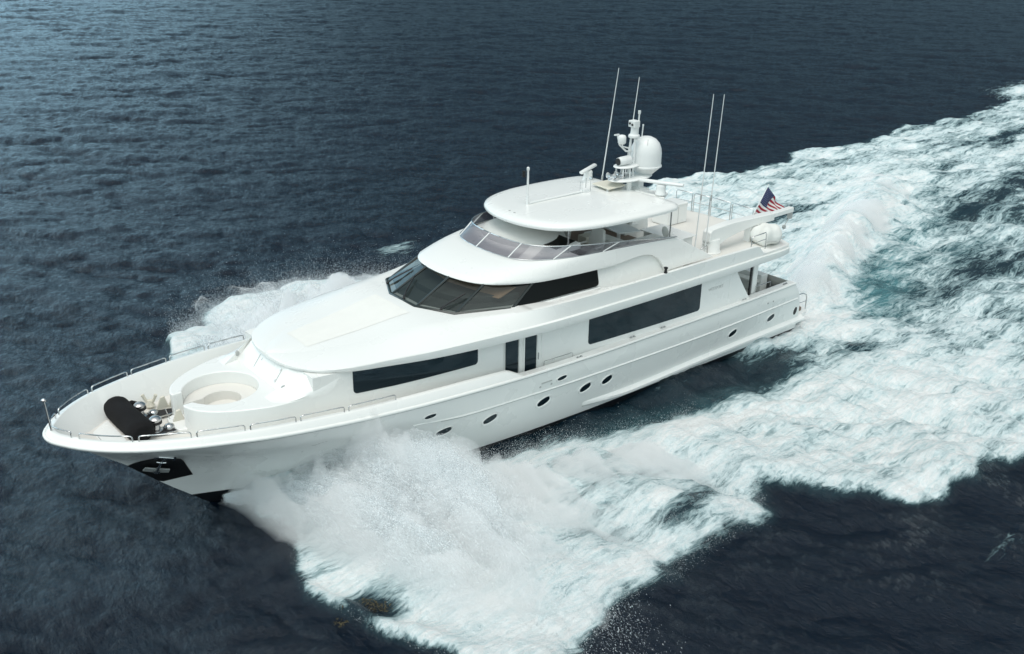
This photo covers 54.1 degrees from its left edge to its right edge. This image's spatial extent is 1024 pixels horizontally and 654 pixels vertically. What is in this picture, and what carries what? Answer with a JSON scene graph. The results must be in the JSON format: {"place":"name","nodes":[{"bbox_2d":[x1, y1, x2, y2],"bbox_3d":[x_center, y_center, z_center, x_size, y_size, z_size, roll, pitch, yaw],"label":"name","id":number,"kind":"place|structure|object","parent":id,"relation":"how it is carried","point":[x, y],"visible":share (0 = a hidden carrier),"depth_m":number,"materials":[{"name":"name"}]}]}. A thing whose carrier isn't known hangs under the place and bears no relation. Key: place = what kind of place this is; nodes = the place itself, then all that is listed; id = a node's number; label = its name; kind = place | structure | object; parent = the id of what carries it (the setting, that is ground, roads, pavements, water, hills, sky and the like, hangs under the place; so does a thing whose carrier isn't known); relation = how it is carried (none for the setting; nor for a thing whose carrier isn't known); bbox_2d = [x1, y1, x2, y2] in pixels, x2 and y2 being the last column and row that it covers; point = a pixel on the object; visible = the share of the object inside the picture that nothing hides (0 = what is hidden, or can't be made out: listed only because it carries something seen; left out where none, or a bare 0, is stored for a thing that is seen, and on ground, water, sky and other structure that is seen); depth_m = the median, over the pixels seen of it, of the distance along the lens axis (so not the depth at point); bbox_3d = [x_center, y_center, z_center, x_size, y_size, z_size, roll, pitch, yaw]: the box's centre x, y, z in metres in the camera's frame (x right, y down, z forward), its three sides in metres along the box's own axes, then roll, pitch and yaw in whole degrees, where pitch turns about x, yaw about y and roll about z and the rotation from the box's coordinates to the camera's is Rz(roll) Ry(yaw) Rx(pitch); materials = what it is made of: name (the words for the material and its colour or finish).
{"place":"outdoors","nodes":[
{"label":"outdoors","id":0,"kind":"place"},
{"bbox_2d":[0,0,1023,653],"bbox_3d":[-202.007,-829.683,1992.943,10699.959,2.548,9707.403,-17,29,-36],"label":"water","id":1,"kind":"structure","parent":0,"point":[160,160],"depth_m":52.48,"materials":[{"name":"blue liquid"}]},
{"bbox_2d":[164,223,454,356],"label":"bow spray","id":2,"kind":"object","parent":1,"relation":"on","point":[243,320],"visible":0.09,"depth_m":47.73,"materials":[{"name":"white liquid"}]},
{"bbox_2d":[334,598,392,627],"bbox_3d":[-4.416,8.111,28.869,1.839,0.192,1.068,-13,27,-30],"label":"seaweed","id":3,"kind":"object","parent":1,"relation":"on","point":[373,609],"visible":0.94,"depth_m":28.94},
{"bbox_2d":[41,68,806,501],"bbox_3d":[-0.630,-2.097,39.269,34.262,13.952,8.162,-17,29,-36],"label":"motor yacht","id":4,"kind":"object","parent":1,"relation":"on","point":[517,314],"visible":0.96,"depth_m":36.69,"materials":[{"name":"paint"}]},
{"bbox_2d":[104,396,154,440],"bbox_3d":[-12.221,2.919,32.120,1.066,0.786,2.550,-17,29,-36],"label":"black cover","id":5,"kind":"object","parent":4,"relation":"on","point":[125,416],"visible":0.96,"depth_m":31.55,"materials":[{"name":"fabric"}]},
{"bbox_2d":[143,461,169,473],"bbox_3d":[-11.217,4.442,31.797,0.738,0.806,0.871,-17,29,-36],"label":"anchor","id":6,"kind":"object","parent":4,"relation":"attached to","point":[158,469],"visible":1,"depth_m":31.88,"materials":[{"name":"silver metal"}]},
{"bbox_2d":[352,349,477,392],"bbox_3d":[-3.209,1.305,34.212,4.750,1.030,0.146,-13,27,-29],"label":"galley window","id":7,"kind":"structure","parent":4,"relation":"in","point":[382,377],"depth_m":34.02,"materials":[{"name":"black glass"}]},
{"bbox_2d":[504,333,542,372],"bbox_3d":[0.436,1.204,36.848,1.774,2.400,0.104,-16,28,-35],"label":"side door","id":8,"kind":"structure","parent":4,"relation":"in","point":[524,354],"depth_m":36.80,"materials":[{"name":"glass"}]},
{"bbox_2d":[516,270,598,305],"bbox_3d":[1.582,-1.521,37.492,4.312,0.817,0.313,-16,28,-35],"label":"pilothouse window","id":9,"kind":"structure","parent":4,"relation":"in","point":[539,291],"depth_m":37.59,"materials":[{"name":"black glass"}]},
{"bbox_2d":[579,228,605,253],"bbox_3d":[3.194,-3.229,40.007,0.838,1.450,0.976,-17,29,-36],"label":"helm chair","id":10,"kind":"object","parent":4,"relation":"on","point":[597,235],"visible":0.73,"depth_m":39.93,"materials":[{"name":"white leather"}]},
{"bbox_2d":[588,284,701,343],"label":"saloon window","id":11,"kind":"structure","parent":4,"relation":"in","point":[687,301],"depth_m":40.13,"materials":[{"name":"black glass"}]},
{"bbox_2d":[657,226,668,239],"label":"bar stool","id":12,"kind":"object","parent":4,"relation":"on","point":[665,232],"visible":0.41,"depth_m":41.41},
{"bbox_2d":[652,198,687,225],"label":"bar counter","id":13,"kind":"object","parent":4,"relation":"on","point":[679,214],"visible":0.55,"depth_m":47.26,"materials":[{"name":"grey paint"}]},
{"bbox_2d":[750,223,784,245],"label":"covered bundle","id":14,"kind":"object","parent":4,"relation":"on","point":[774,233],"visible":0.95,"depth_m":44.57,"materials":[{"name":"white fabric"}]},
{"bbox_2d":[754,188,784,213],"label":"flag","id":15,"kind":"object","parent":4,"relation":"attached to","point":[768,202],"visible":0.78,"depth_m":48.19,"materials":[{"name":"multicoloured fabric"}]},
{"bbox_2d":[222,393,838,653],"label":"bow spray","id":16,"kind":"object","parent":1,"relation":"on","point":[374,451],"visible":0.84,"depth_m":31.65,"materials":[{"name":"white liquid"}]},
{"bbox_2d":[787,215,883,317],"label":"wake spray","id":17,"kind":"object","parent":1,"relation":"on","point":[807,269],"visible":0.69,"depth_m":52.87,"materials":[{"name":"white liquid"}]},
{"bbox_2d":[563,231,570,238],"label":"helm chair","id":18,"kind":"object","parent":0,"point":[566,233],"visible":0.02,"depth_m":40.98,"materials":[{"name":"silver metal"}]}
]}

